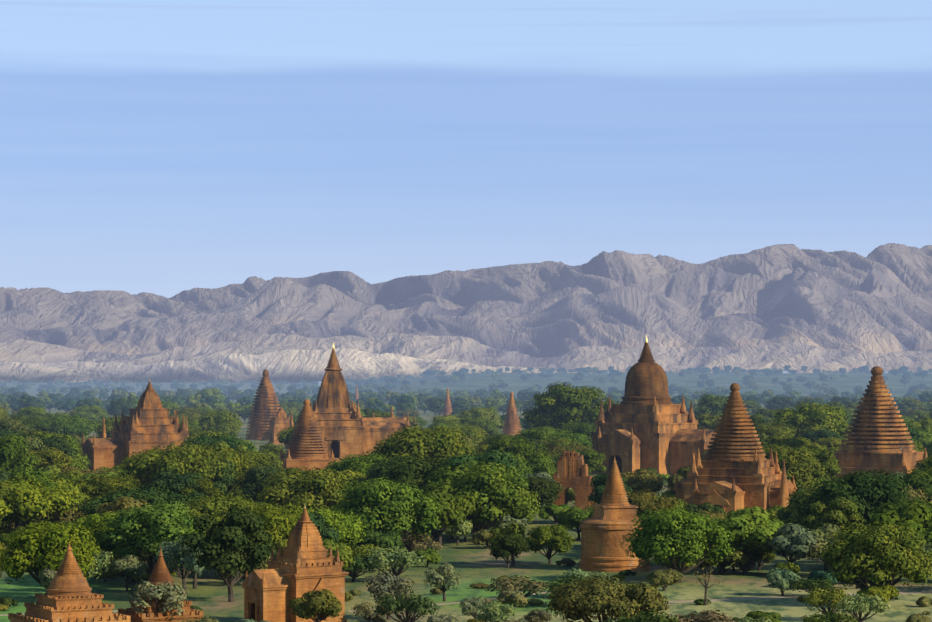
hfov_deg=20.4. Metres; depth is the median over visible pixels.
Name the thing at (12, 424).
tree
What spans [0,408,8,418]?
tree
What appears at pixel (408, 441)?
tree
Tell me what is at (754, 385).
tree
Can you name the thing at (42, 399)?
tree
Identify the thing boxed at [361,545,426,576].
tree
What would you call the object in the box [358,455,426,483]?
tree
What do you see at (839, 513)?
tree
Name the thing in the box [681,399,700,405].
tree
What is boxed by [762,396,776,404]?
tree
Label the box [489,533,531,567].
tree
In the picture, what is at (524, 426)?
tree
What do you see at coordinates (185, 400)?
tree
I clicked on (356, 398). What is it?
pinnacle
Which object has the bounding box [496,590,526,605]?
bush
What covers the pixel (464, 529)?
tree
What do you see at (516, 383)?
terrain
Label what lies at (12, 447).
tree
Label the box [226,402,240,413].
tree
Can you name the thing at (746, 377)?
tree
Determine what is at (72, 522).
tree
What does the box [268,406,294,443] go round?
shrine
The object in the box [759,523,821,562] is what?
tree
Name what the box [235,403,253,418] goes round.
tree
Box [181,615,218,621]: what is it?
bush
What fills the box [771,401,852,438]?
tree
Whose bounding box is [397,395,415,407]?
tree
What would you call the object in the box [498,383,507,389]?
tree
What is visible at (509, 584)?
shrub
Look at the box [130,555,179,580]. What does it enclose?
tree
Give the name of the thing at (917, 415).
tree
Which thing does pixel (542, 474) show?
tree
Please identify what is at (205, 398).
tree
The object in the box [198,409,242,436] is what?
tree
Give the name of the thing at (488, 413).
tree
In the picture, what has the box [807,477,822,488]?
tree
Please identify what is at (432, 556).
tree
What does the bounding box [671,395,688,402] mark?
tree
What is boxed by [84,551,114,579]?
tree
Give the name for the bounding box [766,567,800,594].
tree
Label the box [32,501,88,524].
tree
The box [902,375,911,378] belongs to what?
tree
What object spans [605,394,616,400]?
tree
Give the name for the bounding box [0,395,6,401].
tree
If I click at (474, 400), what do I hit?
tree
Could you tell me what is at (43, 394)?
tree
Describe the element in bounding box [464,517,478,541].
tree
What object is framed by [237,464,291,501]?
tree
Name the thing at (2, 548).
tree
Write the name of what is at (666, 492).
tree
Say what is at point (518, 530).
tree
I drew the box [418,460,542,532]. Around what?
tree
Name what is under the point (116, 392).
tree
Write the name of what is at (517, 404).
tree
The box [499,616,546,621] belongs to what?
tree
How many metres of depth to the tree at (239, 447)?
659.17 m
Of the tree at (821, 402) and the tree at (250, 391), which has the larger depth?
the tree at (250, 391)
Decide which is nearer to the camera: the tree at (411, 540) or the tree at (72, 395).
the tree at (411, 540)
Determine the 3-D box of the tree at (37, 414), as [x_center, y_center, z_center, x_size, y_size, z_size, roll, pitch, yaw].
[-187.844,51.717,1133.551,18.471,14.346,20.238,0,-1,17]
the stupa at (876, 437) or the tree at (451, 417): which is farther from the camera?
the tree at (451, 417)
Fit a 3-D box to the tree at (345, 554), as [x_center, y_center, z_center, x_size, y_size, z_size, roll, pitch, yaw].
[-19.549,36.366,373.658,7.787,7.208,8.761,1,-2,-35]
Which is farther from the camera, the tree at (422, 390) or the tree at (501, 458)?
the tree at (422, 390)
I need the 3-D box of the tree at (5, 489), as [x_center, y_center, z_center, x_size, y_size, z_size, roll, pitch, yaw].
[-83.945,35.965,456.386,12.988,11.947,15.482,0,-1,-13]
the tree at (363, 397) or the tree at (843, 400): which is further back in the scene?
the tree at (363, 397)
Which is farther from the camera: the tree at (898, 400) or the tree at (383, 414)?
the tree at (898, 400)
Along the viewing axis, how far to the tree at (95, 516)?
399.24 m
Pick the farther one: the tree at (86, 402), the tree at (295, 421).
the tree at (86, 402)
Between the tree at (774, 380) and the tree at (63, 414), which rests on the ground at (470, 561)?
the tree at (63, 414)
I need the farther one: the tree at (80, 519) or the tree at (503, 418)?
the tree at (503, 418)
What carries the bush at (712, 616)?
on the ground at (470, 561)
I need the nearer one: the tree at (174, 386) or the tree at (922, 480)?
the tree at (922, 480)
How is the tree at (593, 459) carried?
on the ground at (470, 561)
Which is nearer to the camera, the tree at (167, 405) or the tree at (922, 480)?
the tree at (922, 480)
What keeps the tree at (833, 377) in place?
on the terrain at (516, 383)
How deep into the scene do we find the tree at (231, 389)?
3381.13 m
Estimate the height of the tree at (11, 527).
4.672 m
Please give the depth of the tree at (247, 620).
288.50 m
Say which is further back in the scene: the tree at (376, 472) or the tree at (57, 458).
the tree at (57, 458)
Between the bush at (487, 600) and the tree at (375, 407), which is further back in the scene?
the tree at (375, 407)
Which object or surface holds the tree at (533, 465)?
on the ground at (470, 561)
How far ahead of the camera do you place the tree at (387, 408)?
1874.90 m
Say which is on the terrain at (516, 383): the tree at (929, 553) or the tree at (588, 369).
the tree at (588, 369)
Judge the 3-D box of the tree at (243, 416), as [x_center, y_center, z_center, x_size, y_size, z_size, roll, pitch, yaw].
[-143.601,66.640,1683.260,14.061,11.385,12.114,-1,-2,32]
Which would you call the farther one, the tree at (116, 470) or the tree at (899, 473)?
the tree at (116, 470)
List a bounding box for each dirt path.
[0,610,117,615]
[348,592,550,611]
[666,591,931,602]
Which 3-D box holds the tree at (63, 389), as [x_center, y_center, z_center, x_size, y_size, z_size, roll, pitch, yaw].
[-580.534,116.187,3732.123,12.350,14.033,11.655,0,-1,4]
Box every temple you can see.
[81,379,188,469]
[241,506,348,621]
[311,342,409,461]
[590,336,715,474]
[673,383,796,516]
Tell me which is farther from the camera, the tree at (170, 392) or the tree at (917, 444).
the tree at (170, 392)
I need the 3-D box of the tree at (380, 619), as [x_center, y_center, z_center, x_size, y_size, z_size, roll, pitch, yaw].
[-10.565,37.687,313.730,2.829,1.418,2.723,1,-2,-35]
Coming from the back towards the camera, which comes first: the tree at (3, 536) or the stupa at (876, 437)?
the stupa at (876, 437)
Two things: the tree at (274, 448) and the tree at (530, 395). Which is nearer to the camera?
the tree at (274, 448)
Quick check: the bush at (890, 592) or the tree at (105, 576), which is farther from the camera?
the tree at (105, 576)
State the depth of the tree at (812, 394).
2975.72 m
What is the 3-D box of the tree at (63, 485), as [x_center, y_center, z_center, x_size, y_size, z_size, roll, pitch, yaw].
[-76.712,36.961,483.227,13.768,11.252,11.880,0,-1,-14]
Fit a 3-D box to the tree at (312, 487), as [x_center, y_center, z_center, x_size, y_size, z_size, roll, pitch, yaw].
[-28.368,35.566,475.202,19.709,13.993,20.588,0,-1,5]
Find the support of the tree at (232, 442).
on the ground at (470, 561)
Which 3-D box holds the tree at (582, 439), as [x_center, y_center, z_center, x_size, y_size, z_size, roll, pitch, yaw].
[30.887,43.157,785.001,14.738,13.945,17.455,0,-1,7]
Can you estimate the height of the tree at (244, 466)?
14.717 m
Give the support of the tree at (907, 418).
on the ground at (470, 561)
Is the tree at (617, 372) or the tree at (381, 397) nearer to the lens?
the tree at (381, 397)
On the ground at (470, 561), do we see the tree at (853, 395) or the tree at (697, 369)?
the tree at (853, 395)
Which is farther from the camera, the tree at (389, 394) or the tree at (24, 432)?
the tree at (389, 394)
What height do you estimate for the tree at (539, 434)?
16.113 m
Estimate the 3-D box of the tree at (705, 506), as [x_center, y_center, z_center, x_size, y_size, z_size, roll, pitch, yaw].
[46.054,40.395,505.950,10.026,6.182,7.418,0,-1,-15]
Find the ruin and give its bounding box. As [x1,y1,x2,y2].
[550,451,596,509]
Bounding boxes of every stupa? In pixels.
[8,541,130,621]
[118,548,203,621]
[245,369,279,439]
[278,399,335,470]
[442,388,452,415]
[501,392,521,435]
[578,456,650,571]
[828,366,926,478]
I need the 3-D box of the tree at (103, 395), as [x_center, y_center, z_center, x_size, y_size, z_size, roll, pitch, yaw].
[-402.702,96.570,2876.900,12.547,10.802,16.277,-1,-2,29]
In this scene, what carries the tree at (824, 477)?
on the ground at (470, 561)
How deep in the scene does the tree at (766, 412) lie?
1200.22 m
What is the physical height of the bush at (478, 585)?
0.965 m
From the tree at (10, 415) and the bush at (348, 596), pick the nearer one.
the bush at (348, 596)
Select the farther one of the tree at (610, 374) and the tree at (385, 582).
the tree at (610, 374)
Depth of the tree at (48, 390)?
3883.97 m
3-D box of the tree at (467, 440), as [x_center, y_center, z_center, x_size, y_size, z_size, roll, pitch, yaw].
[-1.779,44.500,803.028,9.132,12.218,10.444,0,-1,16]
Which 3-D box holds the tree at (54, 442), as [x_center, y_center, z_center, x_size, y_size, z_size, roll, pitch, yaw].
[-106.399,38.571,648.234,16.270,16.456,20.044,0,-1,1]
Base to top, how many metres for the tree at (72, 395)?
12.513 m
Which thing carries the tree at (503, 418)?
on the ground at (470, 561)
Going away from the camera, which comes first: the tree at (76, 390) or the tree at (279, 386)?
the tree at (76, 390)
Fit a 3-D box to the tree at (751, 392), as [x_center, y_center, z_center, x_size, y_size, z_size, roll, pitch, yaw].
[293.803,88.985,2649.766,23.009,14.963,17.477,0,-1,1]
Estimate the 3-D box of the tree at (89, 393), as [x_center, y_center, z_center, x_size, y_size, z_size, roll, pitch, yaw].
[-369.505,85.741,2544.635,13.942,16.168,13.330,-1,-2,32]
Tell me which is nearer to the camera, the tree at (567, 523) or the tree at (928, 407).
the tree at (567, 523)
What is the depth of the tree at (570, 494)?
594.19 m
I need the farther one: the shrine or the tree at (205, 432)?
the shrine
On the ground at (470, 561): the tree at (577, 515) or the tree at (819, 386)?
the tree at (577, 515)
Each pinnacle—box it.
[101,418,105,437]
[285,411,293,447]
[354,384,358,400]
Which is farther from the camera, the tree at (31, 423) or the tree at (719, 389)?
the tree at (719, 389)
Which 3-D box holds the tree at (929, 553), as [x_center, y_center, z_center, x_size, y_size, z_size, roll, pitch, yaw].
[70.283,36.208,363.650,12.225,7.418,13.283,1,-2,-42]
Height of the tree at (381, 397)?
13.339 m
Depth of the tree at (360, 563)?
379.49 m
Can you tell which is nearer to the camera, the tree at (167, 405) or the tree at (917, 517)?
the tree at (917, 517)
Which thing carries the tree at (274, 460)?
on the ground at (470, 561)
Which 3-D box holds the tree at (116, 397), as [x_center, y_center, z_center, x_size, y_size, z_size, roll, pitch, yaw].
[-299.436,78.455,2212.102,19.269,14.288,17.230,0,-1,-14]
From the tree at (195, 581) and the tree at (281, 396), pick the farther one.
the tree at (281, 396)
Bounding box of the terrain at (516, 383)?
[308,373,931,397]
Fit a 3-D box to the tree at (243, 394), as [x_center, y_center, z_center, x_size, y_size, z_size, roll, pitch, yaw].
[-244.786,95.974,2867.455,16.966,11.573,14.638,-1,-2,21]
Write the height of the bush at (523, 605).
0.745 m
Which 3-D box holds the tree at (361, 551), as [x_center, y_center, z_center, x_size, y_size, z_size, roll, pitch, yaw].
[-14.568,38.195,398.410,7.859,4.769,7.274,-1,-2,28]
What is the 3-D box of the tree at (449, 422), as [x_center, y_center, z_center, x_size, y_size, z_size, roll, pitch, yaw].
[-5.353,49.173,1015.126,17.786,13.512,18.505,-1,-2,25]
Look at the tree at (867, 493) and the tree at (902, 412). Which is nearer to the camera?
the tree at (867, 493)
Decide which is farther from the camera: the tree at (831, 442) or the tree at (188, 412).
the tree at (188, 412)
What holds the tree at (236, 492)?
on the ground at (470, 561)
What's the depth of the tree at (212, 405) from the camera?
1792.49 m
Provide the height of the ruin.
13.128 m
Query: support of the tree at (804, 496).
on the ground at (470, 561)
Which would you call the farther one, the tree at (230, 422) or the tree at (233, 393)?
the tree at (233, 393)
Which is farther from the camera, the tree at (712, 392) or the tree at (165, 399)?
the tree at (712, 392)
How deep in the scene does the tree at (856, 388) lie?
3344.97 m
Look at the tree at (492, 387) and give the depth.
3362.55 m
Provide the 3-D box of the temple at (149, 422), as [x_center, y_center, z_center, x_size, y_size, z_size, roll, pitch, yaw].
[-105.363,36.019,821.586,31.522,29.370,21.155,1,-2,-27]
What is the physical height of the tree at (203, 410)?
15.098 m
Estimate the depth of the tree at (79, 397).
2396.04 m
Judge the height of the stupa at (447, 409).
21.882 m
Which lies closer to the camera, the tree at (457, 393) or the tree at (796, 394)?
the tree at (796, 394)
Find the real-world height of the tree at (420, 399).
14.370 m
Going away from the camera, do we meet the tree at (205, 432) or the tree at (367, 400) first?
the tree at (205, 432)
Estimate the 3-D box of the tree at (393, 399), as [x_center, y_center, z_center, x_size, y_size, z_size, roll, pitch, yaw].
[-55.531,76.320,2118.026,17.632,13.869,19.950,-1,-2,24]
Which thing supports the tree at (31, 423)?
on the ground at (470, 561)
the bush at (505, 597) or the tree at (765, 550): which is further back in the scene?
the tree at (765, 550)
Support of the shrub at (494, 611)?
on the ground at (470, 561)
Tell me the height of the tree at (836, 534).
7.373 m
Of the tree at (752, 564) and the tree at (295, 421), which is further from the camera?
the tree at (295, 421)
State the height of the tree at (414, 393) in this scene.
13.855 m
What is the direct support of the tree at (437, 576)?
on the ground at (470, 561)
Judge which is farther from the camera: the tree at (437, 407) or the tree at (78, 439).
the tree at (437, 407)
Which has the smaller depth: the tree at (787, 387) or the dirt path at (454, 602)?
the dirt path at (454, 602)
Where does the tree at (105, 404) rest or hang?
on the ground at (470, 561)
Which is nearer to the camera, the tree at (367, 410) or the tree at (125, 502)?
the tree at (125, 502)
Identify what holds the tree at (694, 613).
on the ground at (470, 561)
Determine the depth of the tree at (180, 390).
2786.82 m
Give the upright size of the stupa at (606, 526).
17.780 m
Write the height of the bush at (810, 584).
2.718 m
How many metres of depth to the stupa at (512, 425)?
1261.12 m
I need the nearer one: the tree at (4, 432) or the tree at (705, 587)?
the tree at (705, 587)
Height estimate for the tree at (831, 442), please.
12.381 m
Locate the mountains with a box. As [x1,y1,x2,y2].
[0,243,931,382]
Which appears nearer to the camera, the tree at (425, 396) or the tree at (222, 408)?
the tree at (222, 408)
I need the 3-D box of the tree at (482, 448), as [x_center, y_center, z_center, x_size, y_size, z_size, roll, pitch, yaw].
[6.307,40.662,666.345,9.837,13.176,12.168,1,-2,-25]
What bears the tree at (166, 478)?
on the ground at (470, 561)
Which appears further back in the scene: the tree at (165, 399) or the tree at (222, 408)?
the tree at (165, 399)
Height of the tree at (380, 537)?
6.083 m
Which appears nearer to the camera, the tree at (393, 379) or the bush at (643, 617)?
the bush at (643, 617)
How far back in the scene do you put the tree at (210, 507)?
428.83 m
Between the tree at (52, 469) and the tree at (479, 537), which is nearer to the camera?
the tree at (479, 537)
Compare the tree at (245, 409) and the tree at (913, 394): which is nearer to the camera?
the tree at (245, 409)
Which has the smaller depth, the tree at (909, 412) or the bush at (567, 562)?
the bush at (567, 562)
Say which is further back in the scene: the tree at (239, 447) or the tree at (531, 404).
the tree at (531, 404)
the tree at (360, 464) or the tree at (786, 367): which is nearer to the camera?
the tree at (360, 464)
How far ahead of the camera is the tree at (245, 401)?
1977.83 m
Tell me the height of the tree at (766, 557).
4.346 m
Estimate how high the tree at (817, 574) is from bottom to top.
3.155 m
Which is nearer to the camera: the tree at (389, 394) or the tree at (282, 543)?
the tree at (282, 543)
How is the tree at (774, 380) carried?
on the terrain at (516, 383)
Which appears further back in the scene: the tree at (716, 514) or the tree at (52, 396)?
the tree at (52, 396)
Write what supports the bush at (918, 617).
on the ground at (470, 561)
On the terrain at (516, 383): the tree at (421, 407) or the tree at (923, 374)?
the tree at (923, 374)
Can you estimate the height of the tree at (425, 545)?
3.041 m
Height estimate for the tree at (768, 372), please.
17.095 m
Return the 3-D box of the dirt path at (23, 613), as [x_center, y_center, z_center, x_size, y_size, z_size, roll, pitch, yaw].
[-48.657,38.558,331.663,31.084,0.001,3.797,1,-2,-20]
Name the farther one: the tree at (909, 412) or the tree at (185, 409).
the tree at (909, 412)
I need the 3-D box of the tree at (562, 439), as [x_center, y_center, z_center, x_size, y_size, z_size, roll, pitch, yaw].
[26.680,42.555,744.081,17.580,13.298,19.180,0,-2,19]
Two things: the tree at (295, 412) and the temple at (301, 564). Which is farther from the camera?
the tree at (295, 412)
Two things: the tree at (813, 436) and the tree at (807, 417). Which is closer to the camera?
the tree at (813, 436)
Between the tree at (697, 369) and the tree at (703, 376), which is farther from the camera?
the tree at (697, 369)
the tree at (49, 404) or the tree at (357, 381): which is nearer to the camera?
the tree at (49, 404)
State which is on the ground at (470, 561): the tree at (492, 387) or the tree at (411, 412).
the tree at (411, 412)
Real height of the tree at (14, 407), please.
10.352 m
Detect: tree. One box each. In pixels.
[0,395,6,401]
[0,403,12,411]
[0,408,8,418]
[0,417,34,432]
[0,427,23,438]
[0,433,38,473]
[0,471,14,482]
[0,476,82,532]
[0,482,26,531]
[0,520,100,592]
[0,522,22,533]
[0,532,11,545]
[0,541,5,569]
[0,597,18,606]
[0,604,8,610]
[5,412,17,418]
[6,395,19,403]
[7,468,58,522]
[7,520,72,537]
[8,387,19,393]
[8,404,18,410]
[10,416,50,433]
[11,406,54,418]
[12,392,29,397]
[14,429,61,436]
[17,431,88,469]
[18,400,44,409]
[20,395,36,404]
[20,432,77,458]
[21,435,48,452]
[25,413,52,418]
[25,415,53,432]
[27,447,81,471]
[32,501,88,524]
[36,465,61,474]
[37,397,51,401]
[38,391,48,397]
[39,414,101,437]
[39,565,83,587]
[42,388,51,392]
[42,401,56,411]
[47,393,63,408]
[47,469,83,485]
[50,479,91,509]
[52,397,70,409]
[53,412,69,418]
[54,400,75,411]
[59,387,67,393]
[60,467,119,476]
[63,433,80,453]
[64,393,76,399]
[64,520,86,524]
[69,473,139,505]
[70,387,81,395]
[72,435,82,444]
[73,405,109,423]
[74,515,87,523]
[75,395,89,401]
[75,399,102,408]
[75,511,115,570]
[76,471,122,481]
[77,483,199,515]
[78,515,194,581]
[82,390,95,398]
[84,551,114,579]
[89,388,99,395]
[92,398,102,406]
[93,496,150,517]
[94,572,116,581]
[95,415,126,437]
[98,393,108,400]
[99,388,109,394]
[99,466,123,472]
[101,400,110,410]
[102,500,199,575]
[105,395,122,400]
[106,399,135,416]
[107,555,147,591]
[111,389,122,394]
[115,440,241,486]
[118,471,151,489]
[120,395,137,401]
[121,392,137,396]
[127,580,188,618]
[128,586,141,596]
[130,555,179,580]
[133,399,138,408]
[143,469,210,500]
[153,536,208,595]
[160,397,172,401]
[161,401,177,413]
[161,478,225,501]
[162,390,175,395]
[166,396,183,404]
[168,534,204,588]
[169,406,200,415]
[171,383,177,391]
[171,412,203,422]
[173,410,201,416]
[175,388,188,395]
[175,392,185,396]
[178,418,201,429]
[178,492,284,518]
[178,507,277,601]
[180,430,231,446]
[181,432,254,451]
[181,510,205,534]
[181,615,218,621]
[182,397,188,404]
[187,394,201,405]
[188,428,204,435]
[189,383,197,388]
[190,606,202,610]
[191,402,209,408]
[192,406,212,415]
[195,387,225,401]
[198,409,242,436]
[199,421,217,430]
[200,394,216,402]
[203,516,225,532]
[207,459,240,495]
[208,401,224,409]
[208,441,248,452]
[213,406,229,413]
[216,447,251,482]
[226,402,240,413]
[227,386,237,394]
[229,390,242,397]
[229,486,243,496]
[232,449,271,467]
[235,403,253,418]
[235,405,248,421]
[235,553,269,579]
[237,439,257,451]
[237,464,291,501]
[239,392,248,396]
[239,397,252,405]
[240,618,268,621]
[245,389,254,394]
[248,503,312,553]
[251,451,282,468]
[256,466,355,511]
[258,442,284,457]
[275,425,295,446]
[275,539,287,553]
[276,383,283,392]
[277,394,291,401]
[278,401,303,411]
[283,407,299,417]
[285,511,340,542]
[287,385,296,391]
[287,589,342,621]
[293,393,307,398]
[293,396,303,401]
[293,413,300,424]
[301,386,311,394]
[302,505,366,545]
[310,394,317,401]
[321,538,354,569]
[324,450,413,478]
[329,477,442,541]
[334,469,366,484]
[342,555,381,581]
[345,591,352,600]
[346,384,354,390]
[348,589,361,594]
[350,528,404,552]
[351,400,364,408]
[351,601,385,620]
[352,543,395,572]
[353,391,364,399]
[354,379,361,384]
[357,619,373,621]
[358,394,375,401]
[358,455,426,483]
[359,408,382,414]
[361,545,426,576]
[363,570,414,619]
[365,391,377,394]
[365,397,375,407]
[365,411,396,416]
[367,424,477,460]
[368,398,384,407]
[368,617,386,621]
[369,405,383,410]
[372,393,384,400]
[372,593,439,621]
[376,453,456,537]
[381,404,397,412]
[386,391,399,400]
[388,396,400,410]
[390,377,398,384]
[395,402,416,411]
[396,409,419,416]
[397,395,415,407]
[401,529,432,551]
[406,391,418,394]
[409,416,419,426]
[412,540,442,550]
[414,395,424,410]
[414,416,428,426]
[415,487,474,547]
[415,548,441,566]
[417,388,428,392]
[417,394,430,404]
[417,403,429,413]
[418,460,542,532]
[424,562,460,600]
[425,398,440,414]
[427,614,459,621]
[428,402,444,414]
[429,414,461,428]
[429,449,529,517]
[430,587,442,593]
[433,422,461,430]
[434,419,471,428]
[437,389,451,397]
[438,376,448,379]
[442,520,472,545]
[444,425,488,446]
[449,411,460,414]
[451,401,471,411]
[453,390,469,396]
[454,397,466,400]
[455,371,465,376]
[457,406,504,429]
[458,416,501,436]
[459,436,475,446]
[459,595,488,618]
[463,501,499,531]
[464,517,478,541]
[467,618,486,621]
[468,395,480,404]
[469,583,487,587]
[471,529,496,548]
[473,449,553,477]
[474,443,488,455]
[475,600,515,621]
[476,390,486,397]
[477,433,513,446]
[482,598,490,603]
[483,396,494,403]
[484,436,556,476]
[485,399,499,408]
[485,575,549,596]
[488,384,498,391]
[488,521,534,565]
[489,389,501,396]
[489,438,555,468]
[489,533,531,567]
[491,372,498,380]
[491,399,504,405]
[491,515,527,528]
[494,394,506,403]
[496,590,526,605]
[497,405,506,414]
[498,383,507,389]
[498,415,523,429]
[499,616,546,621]
[505,399,520,408]
[505,403,523,410]
[505,510,534,522]
[511,425,559,440]
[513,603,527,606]
[517,391,527,399]
[519,381,618,429]
[519,470,566,506]
[521,413,547,429]
[523,400,530,411]
[523,609,552,621]
[526,471,561,488]
[526,524,574,563]
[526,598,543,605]
[527,391,540,399]
[527,395,537,409]
[528,437,596,455]
[529,503,544,518]
[536,436,582,450]
[537,426,569,433]
[538,495,558,507]
[538,503,569,523]
[542,573,668,621]
[546,575,589,594]
[552,456,558,477]
[554,430,592,448]
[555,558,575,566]
[555,568,608,580]
[556,509,580,539]
[561,421,595,448]
[561,503,597,526]
[567,489,574,503]
[575,449,606,475]
[585,366,592,373]
[587,473,632,504]
[592,469,667,495]
[602,391,621,398]
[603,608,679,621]
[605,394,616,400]
[608,372,616,377]
[608,386,617,392]
[610,370,622,375]
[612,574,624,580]
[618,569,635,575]
[620,507,735,582]
[625,489,679,518]
[636,467,659,477]
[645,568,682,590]
[653,555,698,568]
[655,495,686,509]
[657,474,669,482]
[661,490,675,497]
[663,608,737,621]
[667,466,689,495]
[668,386,675,394]
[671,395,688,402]
[678,387,693,392]
[679,371,684,379]
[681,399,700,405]
[682,612,705,618]
[684,502,725,515]
[693,393,728,419]
[693,394,704,399]
[693,567,719,604]
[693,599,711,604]
[694,367,701,373]
[694,510,724,519]
[695,413,721,429]
[696,545,750,573]
[697,380,704,389]
[699,374,708,380]
[701,368,711,373]
[704,391,719,396]
[705,379,714,386]
[705,506,784,573]
[712,366,719,375]
[716,387,726,393]
[718,535,768,572]
[720,389,730,394]
[724,365,731,374]
[732,558,755,570]
[734,370,740,377]
[738,615,773,621]
[741,399,762,413]
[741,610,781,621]
[742,375,753,379]
[742,380,750,386]
[743,391,757,394]
[745,395,760,414]
[748,383,760,390]
[748,414,764,427]
[748,516,775,570]
[749,369,757,376]
[750,548,776,570]
[751,407,779,418]
[753,422,792,443]
[756,437,769,448]
[759,443,827,492]
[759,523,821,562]
[760,390,773,396]
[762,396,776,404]
[764,505,791,517]
[765,369,772,378]
[766,395,795,410]
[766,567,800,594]
[767,434,813,449]
[771,377,778,385]
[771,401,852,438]
[773,369,782,374]
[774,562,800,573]
[776,488,807,522]
[783,365,790,372]
[783,384,792,395]
[786,484,825,529]
[788,390,800,398]
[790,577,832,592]
[793,445,840,478]
[795,377,806,383]
[795,398,824,407]
[795,468,912,528]
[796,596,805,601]
[800,428,846,444]
[800,497,865,529]
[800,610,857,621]
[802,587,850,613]
[803,381,815,390]
[803,396,826,405]
[806,537,843,570]
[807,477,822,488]
[807,524,844,569]
[807,570,838,588]
[809,392,823,397]
[810,437,845,450]
[811,444,838,451]
[813,384,826,391]
[816,471,830,483]
[816,525,868,556]
[817,520,931,589]
[819,374,827,383]
[822,394,837,400]
[829,375,837,381]
[829,395,851,407]
[835,593,889,621]
[839,367,845,373]
[841,391,850,396]
[842,401,861,413]
[844,413,853,423]
[849,393,860,399]
[851,398,862,402]
[853,386,862,392]
[856,390,865,394]
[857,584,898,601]
[868,497,931,527]
[869,503,931,545]
[890,369,900,376]
[890,471,903,479]
[892,398,902,409]
[897,409,907,416]
[898,401,916,409]
[899,367,906,373]
[899,398,924,410]
[899,415,913,421]
[899,467,931,498]
[900,379,909,384]
[900,421,920,441]
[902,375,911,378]
[902,485,931,508]
[903,392,917,398]
[905,409,921,417]
[905,434,928,456]
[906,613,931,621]
[908,386,920,392]
[908,418,931,433]
[910,410,931,421]
[910,453,931,473]
[912,389,922,394]
[912,427,931,444]
[914,535,931,547]
[915,441,931,453]
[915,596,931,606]
[918,372,927,378]
[918,392,931,401]
[920,456,931,472]
[920,543,931,566]
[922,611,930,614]
[923,404,931,411]
[924,548,931,567]
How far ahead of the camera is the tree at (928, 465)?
511.87 m
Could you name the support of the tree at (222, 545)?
on the ground at (470, 561)
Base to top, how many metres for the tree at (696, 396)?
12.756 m
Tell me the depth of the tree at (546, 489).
512.50 m
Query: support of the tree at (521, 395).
on the ground at (470, 561)
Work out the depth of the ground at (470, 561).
371.74 m
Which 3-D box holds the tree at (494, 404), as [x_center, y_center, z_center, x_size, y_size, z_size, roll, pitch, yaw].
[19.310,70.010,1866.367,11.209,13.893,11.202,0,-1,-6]
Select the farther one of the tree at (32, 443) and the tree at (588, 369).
the tree at (588, 369)
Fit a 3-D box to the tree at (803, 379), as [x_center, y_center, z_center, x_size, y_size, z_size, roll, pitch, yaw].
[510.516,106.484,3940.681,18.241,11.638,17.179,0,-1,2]
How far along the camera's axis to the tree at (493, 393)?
2509.41 m
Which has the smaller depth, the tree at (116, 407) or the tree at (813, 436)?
the tree at (813, 436)
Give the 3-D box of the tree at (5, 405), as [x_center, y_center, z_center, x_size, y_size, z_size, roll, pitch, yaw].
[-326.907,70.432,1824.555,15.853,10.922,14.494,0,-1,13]
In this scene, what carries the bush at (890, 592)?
on the ground at (470, 561)
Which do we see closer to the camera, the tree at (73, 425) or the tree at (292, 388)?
the tree at (73, 425)
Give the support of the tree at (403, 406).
on the ground at (470, 561)
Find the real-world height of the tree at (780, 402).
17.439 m
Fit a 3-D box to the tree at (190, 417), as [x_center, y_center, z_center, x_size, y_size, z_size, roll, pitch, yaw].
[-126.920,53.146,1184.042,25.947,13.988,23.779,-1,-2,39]
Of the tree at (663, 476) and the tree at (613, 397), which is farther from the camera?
the tree at (613, 397)
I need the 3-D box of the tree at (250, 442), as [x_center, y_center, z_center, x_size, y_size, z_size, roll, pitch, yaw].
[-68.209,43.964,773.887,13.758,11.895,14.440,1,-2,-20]
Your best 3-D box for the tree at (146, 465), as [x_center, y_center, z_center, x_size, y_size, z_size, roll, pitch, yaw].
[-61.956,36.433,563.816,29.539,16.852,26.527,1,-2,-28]
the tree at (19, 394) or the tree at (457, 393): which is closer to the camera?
the tree at (19, 394)
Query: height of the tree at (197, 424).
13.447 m
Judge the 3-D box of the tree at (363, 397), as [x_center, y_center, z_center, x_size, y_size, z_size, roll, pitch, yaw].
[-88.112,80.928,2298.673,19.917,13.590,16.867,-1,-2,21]
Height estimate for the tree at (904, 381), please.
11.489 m
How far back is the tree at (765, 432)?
778.37 m
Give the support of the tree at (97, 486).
on the ground at (470, 561)
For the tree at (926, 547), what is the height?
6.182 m
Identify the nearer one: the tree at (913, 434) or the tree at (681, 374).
the tree at (913, 434)
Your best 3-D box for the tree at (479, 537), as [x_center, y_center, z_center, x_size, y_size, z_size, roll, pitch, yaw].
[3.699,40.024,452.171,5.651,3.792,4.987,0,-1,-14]
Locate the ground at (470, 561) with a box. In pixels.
[0,382,931,621]
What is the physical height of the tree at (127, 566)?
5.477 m
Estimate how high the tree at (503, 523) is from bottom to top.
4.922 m
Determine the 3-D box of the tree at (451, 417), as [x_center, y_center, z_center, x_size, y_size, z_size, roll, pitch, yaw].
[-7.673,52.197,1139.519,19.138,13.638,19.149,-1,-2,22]
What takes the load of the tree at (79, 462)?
on the ground at (470, 561)
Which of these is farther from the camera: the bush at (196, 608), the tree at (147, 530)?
the tree at (147, 530)
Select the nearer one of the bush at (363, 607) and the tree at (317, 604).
the tree at (317, 604)
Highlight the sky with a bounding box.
[0,0,931,297]
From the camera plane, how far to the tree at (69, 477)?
558.38 m
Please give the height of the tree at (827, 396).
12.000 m
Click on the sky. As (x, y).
(166, 148)
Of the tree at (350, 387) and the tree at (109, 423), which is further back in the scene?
the tree at (350, 387)
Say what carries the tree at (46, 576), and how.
on the ground at (470, 561)
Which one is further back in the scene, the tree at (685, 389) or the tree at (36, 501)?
the tree at (685, 389)
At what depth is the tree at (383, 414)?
1145.65 m
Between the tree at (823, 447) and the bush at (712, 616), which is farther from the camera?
the tree at (823, 447)
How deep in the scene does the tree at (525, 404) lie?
1837.59 m
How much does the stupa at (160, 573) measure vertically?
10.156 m

